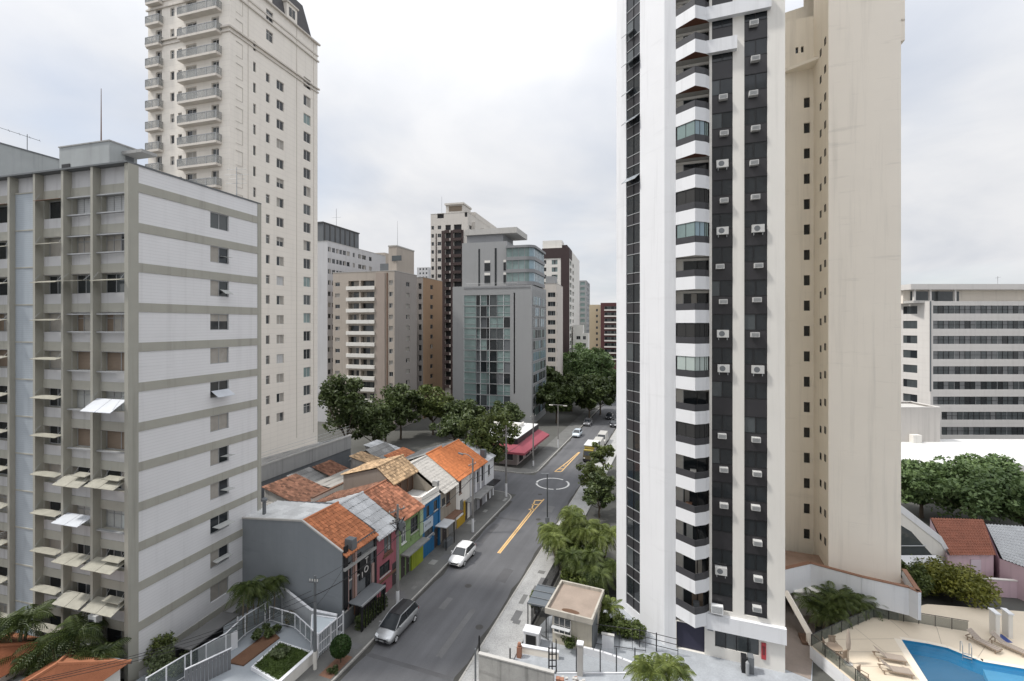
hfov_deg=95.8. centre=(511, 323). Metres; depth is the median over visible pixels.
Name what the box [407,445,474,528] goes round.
row house
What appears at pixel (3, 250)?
window
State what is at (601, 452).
street tree
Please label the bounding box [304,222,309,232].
window
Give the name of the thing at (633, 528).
window
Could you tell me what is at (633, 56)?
window
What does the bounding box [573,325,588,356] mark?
wing
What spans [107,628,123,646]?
window
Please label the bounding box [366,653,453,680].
road patch
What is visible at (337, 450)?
parking podium
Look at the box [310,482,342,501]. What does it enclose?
yard wall
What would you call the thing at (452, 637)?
road patch
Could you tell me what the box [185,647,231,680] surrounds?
vehicle gate
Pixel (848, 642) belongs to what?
parasol
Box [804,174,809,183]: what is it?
window
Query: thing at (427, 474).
row house
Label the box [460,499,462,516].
window
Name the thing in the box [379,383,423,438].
street tree
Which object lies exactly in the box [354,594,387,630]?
hedge
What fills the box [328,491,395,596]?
row house
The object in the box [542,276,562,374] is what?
cream block
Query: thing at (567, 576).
shrub
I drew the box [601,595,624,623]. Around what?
palm
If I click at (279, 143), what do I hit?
window
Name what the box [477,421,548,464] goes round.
corner restaurant
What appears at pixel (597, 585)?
shrub
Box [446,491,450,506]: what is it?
window
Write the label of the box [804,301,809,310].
window
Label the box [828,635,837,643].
deck chair
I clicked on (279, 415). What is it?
window
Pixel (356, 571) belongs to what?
overhead cable
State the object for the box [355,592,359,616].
door
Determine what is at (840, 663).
glass balustrade
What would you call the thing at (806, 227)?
window
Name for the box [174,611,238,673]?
entrance canopy
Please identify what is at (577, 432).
moving car
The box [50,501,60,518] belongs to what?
window
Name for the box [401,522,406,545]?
window
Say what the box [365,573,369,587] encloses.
window
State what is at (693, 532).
balcony door
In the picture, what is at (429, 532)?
window
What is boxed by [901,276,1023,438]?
office building
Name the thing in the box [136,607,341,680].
terrace paving
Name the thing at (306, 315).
window
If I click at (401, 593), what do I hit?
pavement patch
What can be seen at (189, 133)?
window
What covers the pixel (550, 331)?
window
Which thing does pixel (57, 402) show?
window
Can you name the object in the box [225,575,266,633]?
palm
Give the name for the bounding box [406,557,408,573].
door
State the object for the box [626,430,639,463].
window
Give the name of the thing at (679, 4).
balcony door
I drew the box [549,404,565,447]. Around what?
street lamp
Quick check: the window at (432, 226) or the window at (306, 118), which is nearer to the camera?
the window at (306, 118)
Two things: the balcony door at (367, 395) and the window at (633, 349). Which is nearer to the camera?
the window at (633, 349)
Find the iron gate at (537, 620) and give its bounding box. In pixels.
[535,606,548,639]
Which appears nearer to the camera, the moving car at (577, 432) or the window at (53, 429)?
the window at (53, 429)
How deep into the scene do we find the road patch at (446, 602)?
42.93 m
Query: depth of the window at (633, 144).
40.83 m
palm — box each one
[0,599,56,642]
[0,634,67,677]
[12,611,108,678]
[72,637,131,659]
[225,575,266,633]
[235,581,273,624]
[252,575,289,620]
[536,522,564,550]
[537,522,589,569]
[551,545,606,574]
[556,505,599,546]
[568,519,615,557]
[574,557,615,594]
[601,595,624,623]
[623,652,670,680]
[651,653,695,680]
[789,587,852,630]
[806,581,859,628]
[823,585,875,619]
[842,596,889,620]
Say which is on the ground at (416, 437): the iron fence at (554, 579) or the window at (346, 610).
the iron fence at (554, 579)
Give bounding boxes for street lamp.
[541,473,548,551]
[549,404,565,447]
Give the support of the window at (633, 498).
in the residential tower at (758, 308)
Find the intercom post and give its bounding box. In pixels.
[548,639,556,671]
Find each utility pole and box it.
[309,575,317,669]
[388,504,404,602]
[458,452,475,531]
[502,425,508,496]
[530,414,533,465]
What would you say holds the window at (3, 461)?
in the apartment block at (130, 392)
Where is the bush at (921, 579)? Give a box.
[901,559,935,598]
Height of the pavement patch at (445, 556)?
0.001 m
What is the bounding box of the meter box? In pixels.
[523,624,541,645]
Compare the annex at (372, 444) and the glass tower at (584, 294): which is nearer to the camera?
the annex at (372, 444)
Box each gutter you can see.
[336,501,511,680]
[453,427,615,680]
[539,405,603,470]
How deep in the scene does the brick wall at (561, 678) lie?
31.09 m
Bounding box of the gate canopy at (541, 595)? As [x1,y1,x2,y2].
[527,584,555,623]
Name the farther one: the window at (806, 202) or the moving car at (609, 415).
the moving car at (609, 415)
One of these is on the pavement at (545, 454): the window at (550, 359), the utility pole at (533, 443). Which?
the utility pole at (533, 443)
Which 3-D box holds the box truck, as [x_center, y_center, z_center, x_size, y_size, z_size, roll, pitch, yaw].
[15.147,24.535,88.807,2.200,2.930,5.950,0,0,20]
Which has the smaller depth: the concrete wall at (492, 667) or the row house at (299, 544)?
the concrete wall at (492, 667)
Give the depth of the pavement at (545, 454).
95.72 m
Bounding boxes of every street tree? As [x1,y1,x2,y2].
[318,373,382,435]
[350,405,394,441]
[364,398,409,441]
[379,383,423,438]
[411,384,453,434]
[429,411,472,439]
[442,398,486,438]
[457,409,521,462]
[489,400,525,422]
[536,381,577,422]
[546,365,564,383]
[551,372,593,411]
[563,342,603,373]
[563,348,590,377]
[569,374,613,417]
[575,457,612,486]
[576,352,615,377]
[579,374,615,414]
[582,472,615,517]
[588,442,615,470]
[590,347,614,367]
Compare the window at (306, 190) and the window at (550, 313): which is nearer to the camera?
the window at (306, 190)
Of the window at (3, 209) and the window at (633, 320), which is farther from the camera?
the window at (633, 320)
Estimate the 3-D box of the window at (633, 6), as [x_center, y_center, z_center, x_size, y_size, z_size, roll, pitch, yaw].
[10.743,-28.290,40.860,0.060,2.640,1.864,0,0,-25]
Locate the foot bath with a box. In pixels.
[1000,634,1012,642]
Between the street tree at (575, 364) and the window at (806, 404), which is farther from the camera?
the street tree at (575, 364)
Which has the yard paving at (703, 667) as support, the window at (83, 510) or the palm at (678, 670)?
the palm at (678, 670)
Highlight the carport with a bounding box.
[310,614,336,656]
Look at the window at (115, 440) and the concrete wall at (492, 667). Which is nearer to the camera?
the concrete wall at (492, 667)
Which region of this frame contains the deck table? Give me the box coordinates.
[826,642,842,653]
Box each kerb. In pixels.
[251,641,310,680]
[331,490,511,680]
[459,430,615,680]
[494,406,601,473]
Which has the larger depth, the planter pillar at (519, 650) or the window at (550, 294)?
the window at (550, 294)
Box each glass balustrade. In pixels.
[811,608,873,645]
[811,634,870,680]
[874,607,967,630]
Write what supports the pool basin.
in the ground at (416, 437)
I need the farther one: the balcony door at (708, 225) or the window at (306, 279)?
the window at (306, 279)
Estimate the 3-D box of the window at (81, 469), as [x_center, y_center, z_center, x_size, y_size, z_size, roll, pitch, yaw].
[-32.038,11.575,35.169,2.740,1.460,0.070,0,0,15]
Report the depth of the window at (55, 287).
36.16 m
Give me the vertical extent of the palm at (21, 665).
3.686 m
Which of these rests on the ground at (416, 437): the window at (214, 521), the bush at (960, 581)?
the bush at (960, 581)
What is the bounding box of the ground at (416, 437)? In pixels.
[120,377,1023,680]
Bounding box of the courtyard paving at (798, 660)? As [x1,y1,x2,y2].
[785,596,815,679]
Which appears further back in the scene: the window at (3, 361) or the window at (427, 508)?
the window at (427, 508)
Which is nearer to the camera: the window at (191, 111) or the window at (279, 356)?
the window at (191, 111)
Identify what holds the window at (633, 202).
in the residential tower at (758, 308)
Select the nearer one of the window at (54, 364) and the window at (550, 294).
the window at (54, 364)
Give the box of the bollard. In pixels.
[478,635,479,651]
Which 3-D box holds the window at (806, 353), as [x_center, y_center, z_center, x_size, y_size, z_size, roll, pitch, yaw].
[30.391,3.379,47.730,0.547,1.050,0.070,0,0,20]
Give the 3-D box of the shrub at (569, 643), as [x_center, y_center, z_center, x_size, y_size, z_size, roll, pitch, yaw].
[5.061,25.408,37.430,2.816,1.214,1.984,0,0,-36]
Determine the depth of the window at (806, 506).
47.71 m
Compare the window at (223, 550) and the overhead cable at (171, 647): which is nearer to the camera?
the overhead cable at (171, 647)
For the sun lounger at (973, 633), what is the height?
0.780 m
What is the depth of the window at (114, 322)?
34.51 m
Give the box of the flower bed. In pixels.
[231,633,279,665]
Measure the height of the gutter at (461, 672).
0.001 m
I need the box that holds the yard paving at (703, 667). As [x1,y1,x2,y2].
[514,601,812,680]
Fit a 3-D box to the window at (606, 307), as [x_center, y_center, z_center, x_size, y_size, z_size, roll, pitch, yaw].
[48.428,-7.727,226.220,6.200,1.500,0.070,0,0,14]
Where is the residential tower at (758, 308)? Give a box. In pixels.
[616,0,921,672]
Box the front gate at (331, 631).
[317,611,343,658]
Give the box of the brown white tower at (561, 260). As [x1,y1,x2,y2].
[542,240,578,375]
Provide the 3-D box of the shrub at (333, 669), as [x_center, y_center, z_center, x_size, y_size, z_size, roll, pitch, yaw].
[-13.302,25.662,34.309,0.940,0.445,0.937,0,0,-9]
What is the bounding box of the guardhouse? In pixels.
[545,580,603,648]
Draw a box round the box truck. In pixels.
[583,440,598,461]
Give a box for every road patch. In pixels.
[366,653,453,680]
[435,608,475,658]
[439,597,452,608]
[476,524,498,543]
[495,517,518,521]
[495,568,513,582]
[541,505,554,512]
[575,459,582,464]
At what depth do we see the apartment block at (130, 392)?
35.83 m
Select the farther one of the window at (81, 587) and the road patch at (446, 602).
the road patch at (446, 602)
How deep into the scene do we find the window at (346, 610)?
39.65 m
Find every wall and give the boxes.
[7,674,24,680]
[198,630,237,663]
[267,588,336,637]
[278,648,317,680]
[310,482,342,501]
[474,648,554,680]
[521,643,558,659]
[556,675,584,680]
[583,646,633,668]
[984,577,1017,597]
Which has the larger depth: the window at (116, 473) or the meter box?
the meter box
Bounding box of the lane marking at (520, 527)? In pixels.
[499,499,543,552]
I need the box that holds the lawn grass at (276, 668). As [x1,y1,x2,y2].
[254,642,309,679]
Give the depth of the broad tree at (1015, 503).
55.54 m
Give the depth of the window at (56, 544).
36.16 m
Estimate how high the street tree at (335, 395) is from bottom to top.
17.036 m
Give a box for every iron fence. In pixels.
[531,561,559,624]
[596,624,645,651]
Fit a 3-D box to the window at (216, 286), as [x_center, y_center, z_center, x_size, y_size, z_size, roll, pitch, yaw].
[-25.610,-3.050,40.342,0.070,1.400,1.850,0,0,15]
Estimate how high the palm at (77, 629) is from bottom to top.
5.045 m
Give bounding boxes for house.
[0,632,50,680]
[21,649,131,680]
[242,497,385,631]
[315,479,429,580]
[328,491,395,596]
[341,454,418,491]
[405,439,493,515]
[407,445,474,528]
[407,480,454,558]
[410,455,462,542]
[462,441,500,500]
[901,505,949,574]
[930,518,995,577]
[985,524,1023,600]
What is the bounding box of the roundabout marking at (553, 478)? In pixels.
[536,478,569,489]
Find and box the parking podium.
[0,426,351,538]
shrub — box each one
[143,630,177,663]
[144,641,198,680]
[250,623,281,640]
[270,645,290,657]
[283,610,293,625]
[326,664,337,674]
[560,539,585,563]
[560,563,592,585]
[561,635,577,648]
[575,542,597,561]
[584,581,605,596]
[598,611,614,632]
[611,613,633,637]
[620,617,646,640]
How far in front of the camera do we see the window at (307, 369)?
74.62 m
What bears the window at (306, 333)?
in the apartment tower at (231, 84)
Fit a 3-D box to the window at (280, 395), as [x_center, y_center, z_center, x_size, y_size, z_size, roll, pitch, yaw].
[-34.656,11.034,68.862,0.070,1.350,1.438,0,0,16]
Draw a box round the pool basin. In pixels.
[902,640,1023,675]
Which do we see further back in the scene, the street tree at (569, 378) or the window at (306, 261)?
the street tree at (569, 378)
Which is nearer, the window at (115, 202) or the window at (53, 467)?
the window at (115, 202)
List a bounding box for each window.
[0,206,6,222]
[0,242,6,258]
[0,278,6,294]
[0,314,6,330]
[0,350,6,366]
[0,386,6,402]
[0,422,6,438]
[0,458,6,474]
[0,494,6,510]
[0,530,6,546]
[0,566,6,581]
[0,603,6,612]
[50,201,60,218]
[50,238,60,256]
[50,276,60,293]
[50,313,60,331]
[50,351,60,368]
[50,388,60,406]
[50,426,60,443]
[50,464,60,480]
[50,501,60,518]
[50,539,60,555]
[50,577,60,593]
[50,615,60,625]
[77,198,89,216]
[77,237,89,254]
[77,275,89,293]
[77,313,89,330]
[77,351,89,369]
[77,390,89,407]
[77,428,89,446]
[77,467,89,484]
[77,505,89,523]
[77,544,89,561]
[77,582,89,599]
[106,194,123,213]
[106,273,123,292]
[106,352,123,371]
[106,431,123,449]
[107,234,123,250]
[107,315,123,330]
[107,391,123,410]
[107,470,123,489]
[107,510,123,528]
[107,549,123,567]
[107,588,123,607]
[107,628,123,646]
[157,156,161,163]
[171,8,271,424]
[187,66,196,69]
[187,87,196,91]
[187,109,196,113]
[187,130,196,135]
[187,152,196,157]
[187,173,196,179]
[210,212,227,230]
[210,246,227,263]
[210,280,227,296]
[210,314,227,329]
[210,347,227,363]
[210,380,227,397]
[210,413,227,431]
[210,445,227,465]
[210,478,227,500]
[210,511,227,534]
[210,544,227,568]
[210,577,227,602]
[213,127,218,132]
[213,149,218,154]
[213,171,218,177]
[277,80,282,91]
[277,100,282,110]
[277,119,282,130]
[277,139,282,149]
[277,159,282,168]
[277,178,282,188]
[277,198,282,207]
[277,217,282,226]
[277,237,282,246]
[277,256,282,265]
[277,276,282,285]
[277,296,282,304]
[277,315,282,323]
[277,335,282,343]
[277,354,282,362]
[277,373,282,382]
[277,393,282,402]
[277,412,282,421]
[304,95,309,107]
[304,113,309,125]
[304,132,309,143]
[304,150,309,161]
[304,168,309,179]
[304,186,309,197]
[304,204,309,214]
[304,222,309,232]
[304,240,309,250]
[304,259,309,268]
[304,277,309,286]
[304,295,309,304]
[304,313,309,322]
[304,331,309,340]
[304,349,309,358]
[304,367,309,376]
[304,385,309,395]
[304,403,309,413]
[336,249,353,271]
[344,589,352,612]
[348,561,351,580]
[357,552,360,575]
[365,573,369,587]
[379,560,390,579]
[384,534,392,555]
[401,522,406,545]
[410,514,418,535]
[425,526,433,537]
[426,506,429,517]
[432,226,433,277]
[433,500,437,511]
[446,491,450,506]
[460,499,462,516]
[481,466,483,482]
[502,454,512,460]
[548,292,554,296]
[548,311,554,315]
[548,320,554,324]
[548,329,554,333]
[548,348,554,352]
[548,357,554,361]
[553,616,570,636]
[605,306,615,308]
[605,312,615,314]
[605,318,615,321]
[605,325,615,327]
[605,331,615,333]
[605,337,615,339]
[605,343,615,345]
[605,349,615,351]
[621,13,639,52]
[621,43,639,81]
[621,73,639,110]
[621,103,639,139]
[622,163,639,197]
[626,0,639,24]
[626,133,639,168]
[626,193,639,226]
[626,223,639,255]
[626,253,639,284]
[626,284,639,313]
[626,314,639,343]
[626,343,639,373]
[626,372,639,403]
[626,401,639,433]
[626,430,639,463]
[626,459,639,493]
[626,488,639,523]
[626,517,639,553]
[626,546,639,583]
[626,575,639,613]
[715,631,758,654]
[804,98,809,107]
[804,123,809,132]
[804,148,809,158]
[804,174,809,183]
[804,199,809,208]
[804,225,809,234]
[804,250,809,259]
[804,275,809,284]
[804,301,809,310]
[804,326,809,335]
[804,351,809,360]
[804,377,809,386]
[804,402,809,411]
[804,427,809,437]
[804,453,809,462]
[804,478,809,487]
[804,503,809,513]
[804,529,809,538]
[970,559,980,573]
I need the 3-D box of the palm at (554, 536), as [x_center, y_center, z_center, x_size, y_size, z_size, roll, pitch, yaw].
[5.520,23.947,49.084,5.800,4.291,5.374,0,0,2]
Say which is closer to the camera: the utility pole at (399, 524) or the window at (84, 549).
the window at (84, 549)
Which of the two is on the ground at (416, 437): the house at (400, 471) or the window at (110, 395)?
the house at (400, 471)
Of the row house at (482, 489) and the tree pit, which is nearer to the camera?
the tree pit
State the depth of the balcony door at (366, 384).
115.21 m
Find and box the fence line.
[556,647,635,673]
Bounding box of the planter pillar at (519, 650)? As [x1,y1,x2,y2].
[517,642,521,658]
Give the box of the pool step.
[983,669,1023,680]
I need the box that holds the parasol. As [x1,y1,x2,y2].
[845,629,852,665]
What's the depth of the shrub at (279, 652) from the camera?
35.24 m
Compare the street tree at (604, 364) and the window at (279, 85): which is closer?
the window at (279, 85)
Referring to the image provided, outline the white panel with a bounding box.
[601,632,613,652]
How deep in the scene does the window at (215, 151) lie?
61.26 m
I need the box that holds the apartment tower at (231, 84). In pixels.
[145,0,320,462]
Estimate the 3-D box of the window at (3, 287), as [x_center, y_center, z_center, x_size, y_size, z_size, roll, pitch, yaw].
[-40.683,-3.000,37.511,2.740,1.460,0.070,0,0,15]
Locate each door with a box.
[351,281,373,285]
[351,292,373,297]
[351,303,373,308]
[351,315,373,319]
[351,326,373,330]
[351,337,373,342]
[351,348,373,353]
[351,359,373,364]
[351,370,373,375]
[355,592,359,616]
[364,382,373,387]
[364,393,373,398]
[392,561,395,585]
[401,556,404,577]
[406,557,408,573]
[434,527,437,547]
[442,528,444,540]
[676,0,708,34]
[676,28,708,66]
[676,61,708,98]
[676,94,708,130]
[676,127,708,162]
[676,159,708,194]
[676,225,708,258]
[676,258,708,290]
[676,290,708,303]
[676,388,708,404]
[676,454,705,471]
[676,486,705,505]
[676,519,705,539]
[676,552,705,573]
[676,584,705,607]
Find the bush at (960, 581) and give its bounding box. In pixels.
[910,555,1004,608]
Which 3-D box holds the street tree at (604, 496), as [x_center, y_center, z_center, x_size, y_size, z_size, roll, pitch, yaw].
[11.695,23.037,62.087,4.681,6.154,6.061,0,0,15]
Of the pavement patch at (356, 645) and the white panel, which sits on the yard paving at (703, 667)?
the white panel
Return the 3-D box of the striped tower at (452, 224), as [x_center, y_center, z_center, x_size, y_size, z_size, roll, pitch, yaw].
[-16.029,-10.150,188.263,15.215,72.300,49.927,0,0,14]
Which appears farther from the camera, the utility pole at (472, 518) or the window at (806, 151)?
the utility pole at (472, 518)
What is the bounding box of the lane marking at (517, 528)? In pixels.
[497,500,534,552]
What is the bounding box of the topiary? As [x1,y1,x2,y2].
[329,634,351,662]
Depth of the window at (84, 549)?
35.36 m
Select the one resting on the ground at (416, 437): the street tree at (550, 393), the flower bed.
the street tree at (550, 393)
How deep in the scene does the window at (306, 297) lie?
74.49 m
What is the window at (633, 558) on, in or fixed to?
in the residential tower at (758, 308)
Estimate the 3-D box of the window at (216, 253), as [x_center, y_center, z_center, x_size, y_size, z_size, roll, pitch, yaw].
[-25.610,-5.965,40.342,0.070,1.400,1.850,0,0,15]
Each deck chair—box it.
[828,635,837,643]
[835,649,847,661]
[856,664,868,678]
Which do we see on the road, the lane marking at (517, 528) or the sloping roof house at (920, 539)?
the lane marking at (517, 528)
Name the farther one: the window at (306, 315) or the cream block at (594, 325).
the cream block at (594, 325)
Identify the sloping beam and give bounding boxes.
[785,590,811,645]
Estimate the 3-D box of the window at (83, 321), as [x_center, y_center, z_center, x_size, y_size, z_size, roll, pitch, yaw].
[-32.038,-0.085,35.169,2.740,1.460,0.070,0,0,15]
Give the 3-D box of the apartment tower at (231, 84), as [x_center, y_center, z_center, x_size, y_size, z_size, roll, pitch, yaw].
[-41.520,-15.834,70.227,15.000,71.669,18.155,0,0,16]
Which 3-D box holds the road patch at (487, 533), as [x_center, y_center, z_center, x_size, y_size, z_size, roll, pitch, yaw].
[-2.964,25.997,57.438,0.947,0.001,5.666,0,0,20]
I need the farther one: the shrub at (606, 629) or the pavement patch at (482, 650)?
the shrub at (606, 629)
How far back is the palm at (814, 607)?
38.76 m
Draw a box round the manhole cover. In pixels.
[475,624,482,629]
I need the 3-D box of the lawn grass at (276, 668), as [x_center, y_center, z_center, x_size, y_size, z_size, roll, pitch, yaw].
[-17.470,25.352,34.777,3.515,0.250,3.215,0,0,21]
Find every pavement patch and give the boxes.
[351,642,361,648]
[391,590,404,599]
[399,594,408,600]
[428,559,437,564]
[440,554,450,559]
[472,648,488,659]
[511,610,522,620]
[512,619,520,623]
[519,594,527,603]
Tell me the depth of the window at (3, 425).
37.73 m
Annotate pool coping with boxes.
[894,637,1023,680]
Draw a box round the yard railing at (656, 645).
[639,629,677,651]
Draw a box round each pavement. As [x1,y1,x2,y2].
[295,491,509,680]
[461,431,615,680]
[494,400,603,472]
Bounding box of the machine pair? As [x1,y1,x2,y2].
[741,653,753,675]
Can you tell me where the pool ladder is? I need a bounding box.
[960,641,971,662]
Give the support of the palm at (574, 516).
on the ground at (416, 437)
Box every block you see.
[0,91,260,680]
[0,128,58,175]
[318,209,385,421]
[333,221,416,430]
[377,253,388,263]
[417,267,430,277]
[417,277,441,418]
[453,227,545,423]
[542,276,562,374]
[589,305,600,349]
[601,303,615,372]
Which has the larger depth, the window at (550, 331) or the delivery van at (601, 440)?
the window at (550, 331)
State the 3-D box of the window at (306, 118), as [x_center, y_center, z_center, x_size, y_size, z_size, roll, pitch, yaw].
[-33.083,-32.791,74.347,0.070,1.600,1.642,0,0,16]
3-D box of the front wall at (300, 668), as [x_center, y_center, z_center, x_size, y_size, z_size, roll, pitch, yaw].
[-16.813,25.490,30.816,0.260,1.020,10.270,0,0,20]
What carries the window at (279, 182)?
in the apartment tower at (231, 84)
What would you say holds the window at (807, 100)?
in the residential tower at (758, 308)
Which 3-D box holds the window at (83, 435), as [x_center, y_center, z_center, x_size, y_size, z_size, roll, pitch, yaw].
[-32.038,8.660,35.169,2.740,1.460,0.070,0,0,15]
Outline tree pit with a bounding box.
[319,655,351,678]
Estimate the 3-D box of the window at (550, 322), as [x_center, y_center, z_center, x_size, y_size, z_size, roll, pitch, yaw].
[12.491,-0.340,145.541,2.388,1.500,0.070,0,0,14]
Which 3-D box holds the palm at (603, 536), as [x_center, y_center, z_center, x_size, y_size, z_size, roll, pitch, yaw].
[8.745,23.657,48.491,5.466,4.854,5.025,0,0,-22]
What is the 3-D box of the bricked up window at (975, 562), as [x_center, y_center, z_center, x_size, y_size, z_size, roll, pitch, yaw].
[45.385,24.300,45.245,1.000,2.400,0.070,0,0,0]
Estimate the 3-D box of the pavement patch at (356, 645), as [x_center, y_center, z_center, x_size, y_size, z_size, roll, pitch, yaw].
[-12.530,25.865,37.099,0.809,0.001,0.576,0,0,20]
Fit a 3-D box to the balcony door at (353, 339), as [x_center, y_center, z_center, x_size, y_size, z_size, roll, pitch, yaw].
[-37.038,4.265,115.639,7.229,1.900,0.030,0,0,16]
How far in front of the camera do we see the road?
46.24 m
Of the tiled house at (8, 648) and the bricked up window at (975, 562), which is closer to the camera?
the tiled house at (8, 648)
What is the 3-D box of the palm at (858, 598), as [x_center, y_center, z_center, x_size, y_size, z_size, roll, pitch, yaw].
[28.462,24.233,39.859,4.027,3.106,4.094,0,0,-28]
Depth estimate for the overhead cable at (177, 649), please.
29.67 m
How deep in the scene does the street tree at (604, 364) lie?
155.86 m
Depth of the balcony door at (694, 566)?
37.40 m
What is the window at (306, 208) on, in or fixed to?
in the apartment tower at (231, 84)
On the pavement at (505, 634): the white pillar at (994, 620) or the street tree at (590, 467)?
the street tree at (590, 467)
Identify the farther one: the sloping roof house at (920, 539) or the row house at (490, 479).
the row house at (490, 479)
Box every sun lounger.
[872,645,907,665]
[877,658,914,678]
[965,628,1002,653]
[989,631,1023,657]
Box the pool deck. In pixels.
[810,604,1023,680]
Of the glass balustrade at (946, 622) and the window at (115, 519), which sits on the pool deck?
the glass balustrade at (946, 622)
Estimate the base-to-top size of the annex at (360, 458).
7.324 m
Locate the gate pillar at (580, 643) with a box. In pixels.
[577,640,583,676]
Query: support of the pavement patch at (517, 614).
on the pavement at (505, 634)
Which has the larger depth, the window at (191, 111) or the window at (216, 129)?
the window at (191, 111)
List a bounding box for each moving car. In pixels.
[572,428,581,437]
[605,412,613,419]
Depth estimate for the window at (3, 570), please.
37.73 m
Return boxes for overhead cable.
[30,591,309,680]
[38,595,313,680]
[49,601,315,680]
[314,536,397,595]
[398,477,472,535]
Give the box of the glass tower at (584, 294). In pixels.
[579,280,589,332]
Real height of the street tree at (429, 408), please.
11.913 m
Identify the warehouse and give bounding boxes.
[901,439,1023,498]
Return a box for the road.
[335,398,615,680]
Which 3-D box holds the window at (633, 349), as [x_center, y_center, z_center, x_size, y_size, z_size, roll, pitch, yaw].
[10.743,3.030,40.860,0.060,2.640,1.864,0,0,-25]
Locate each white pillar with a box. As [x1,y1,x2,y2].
[988,607,1000,635]
[1000,607,1013,638]
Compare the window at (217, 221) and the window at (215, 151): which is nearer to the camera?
the window at (217, 221)
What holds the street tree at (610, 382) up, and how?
on the road
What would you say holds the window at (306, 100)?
in the apartment tower at (231, 84)
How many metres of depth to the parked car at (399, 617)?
38.64 m
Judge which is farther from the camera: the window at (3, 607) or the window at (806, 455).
the window at (806, 455)
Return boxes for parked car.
[374,598,418,644]
[448,540,475,566]
[583,418,591,425]
[609,419,615,426]
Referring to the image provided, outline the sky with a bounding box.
[0,0,1023,304]
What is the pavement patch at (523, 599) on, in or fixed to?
on the pavement at (505, 634)
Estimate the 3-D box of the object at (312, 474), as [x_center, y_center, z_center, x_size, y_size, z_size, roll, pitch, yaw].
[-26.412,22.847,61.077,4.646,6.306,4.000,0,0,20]
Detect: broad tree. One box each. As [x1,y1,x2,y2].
[901,458,964,517]
[917,455,1023,523]
[943,452,1023,477]
[965,466,1023,526]
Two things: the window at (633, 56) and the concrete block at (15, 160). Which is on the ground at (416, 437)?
the concrete block at (15, 160)
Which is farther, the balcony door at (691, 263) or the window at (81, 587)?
the balcony door at (691, 263)
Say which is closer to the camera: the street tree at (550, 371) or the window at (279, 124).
the window at (279, 124)
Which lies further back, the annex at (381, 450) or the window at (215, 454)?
the annex at (381, 450)
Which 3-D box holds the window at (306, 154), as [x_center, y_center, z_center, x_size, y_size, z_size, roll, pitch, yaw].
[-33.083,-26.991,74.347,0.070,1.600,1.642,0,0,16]
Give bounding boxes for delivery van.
[594,437,603,445]
[597,430,607,444]
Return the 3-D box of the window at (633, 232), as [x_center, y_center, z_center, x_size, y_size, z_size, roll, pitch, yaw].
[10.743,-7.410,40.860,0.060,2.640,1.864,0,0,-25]
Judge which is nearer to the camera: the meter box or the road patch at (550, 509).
the meter box
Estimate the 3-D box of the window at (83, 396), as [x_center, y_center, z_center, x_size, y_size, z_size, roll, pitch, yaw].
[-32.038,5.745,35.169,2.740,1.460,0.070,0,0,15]
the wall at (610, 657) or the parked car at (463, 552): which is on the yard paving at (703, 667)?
the wall at (610, 657)
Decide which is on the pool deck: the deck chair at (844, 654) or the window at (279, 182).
the deck chair at (844, 654)
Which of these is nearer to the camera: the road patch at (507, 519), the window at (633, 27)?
the window at (633, 27)
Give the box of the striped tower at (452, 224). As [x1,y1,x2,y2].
[431,202,495,395]
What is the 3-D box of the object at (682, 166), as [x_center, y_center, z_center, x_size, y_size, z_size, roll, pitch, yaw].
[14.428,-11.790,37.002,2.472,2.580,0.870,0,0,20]
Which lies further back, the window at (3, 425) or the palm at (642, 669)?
the window at (3, 425)
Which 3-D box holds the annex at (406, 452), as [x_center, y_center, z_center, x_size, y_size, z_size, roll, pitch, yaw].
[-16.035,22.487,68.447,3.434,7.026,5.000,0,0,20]
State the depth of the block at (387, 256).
191.49 m
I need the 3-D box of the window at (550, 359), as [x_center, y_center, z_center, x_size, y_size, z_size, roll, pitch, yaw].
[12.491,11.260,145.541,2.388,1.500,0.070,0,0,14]
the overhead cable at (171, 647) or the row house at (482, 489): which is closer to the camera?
the overhead cable at (171, 647)
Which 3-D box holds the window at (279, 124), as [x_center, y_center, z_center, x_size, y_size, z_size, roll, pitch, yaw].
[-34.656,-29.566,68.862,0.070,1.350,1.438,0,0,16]
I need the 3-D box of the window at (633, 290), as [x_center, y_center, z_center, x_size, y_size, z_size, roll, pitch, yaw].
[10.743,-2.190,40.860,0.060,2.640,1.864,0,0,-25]
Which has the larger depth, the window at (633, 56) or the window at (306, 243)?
the window at (306, 243)
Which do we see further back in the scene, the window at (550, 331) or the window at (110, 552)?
the window at (550, 331)
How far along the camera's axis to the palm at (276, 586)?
39.71 m
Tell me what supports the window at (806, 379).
in the residential tower at (758, 308)
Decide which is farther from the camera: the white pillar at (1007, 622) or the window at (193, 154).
the window at (193, 154)
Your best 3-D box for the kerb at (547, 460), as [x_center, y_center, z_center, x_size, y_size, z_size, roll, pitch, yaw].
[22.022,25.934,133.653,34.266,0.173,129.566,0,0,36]
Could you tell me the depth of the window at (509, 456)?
85.14 m
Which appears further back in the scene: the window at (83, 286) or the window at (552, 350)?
the window at (552, 350)
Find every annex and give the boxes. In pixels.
[262,473,327,501]
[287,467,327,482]
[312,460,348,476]
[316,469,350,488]
[348,442,394,468]
[349,451,381,468]
[364,440,399,449]
[384,447,414,457]
[901,401,940,442]
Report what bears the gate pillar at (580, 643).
on the yard paving at (703, 667)
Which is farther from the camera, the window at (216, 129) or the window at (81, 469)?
the window at (216, 129)

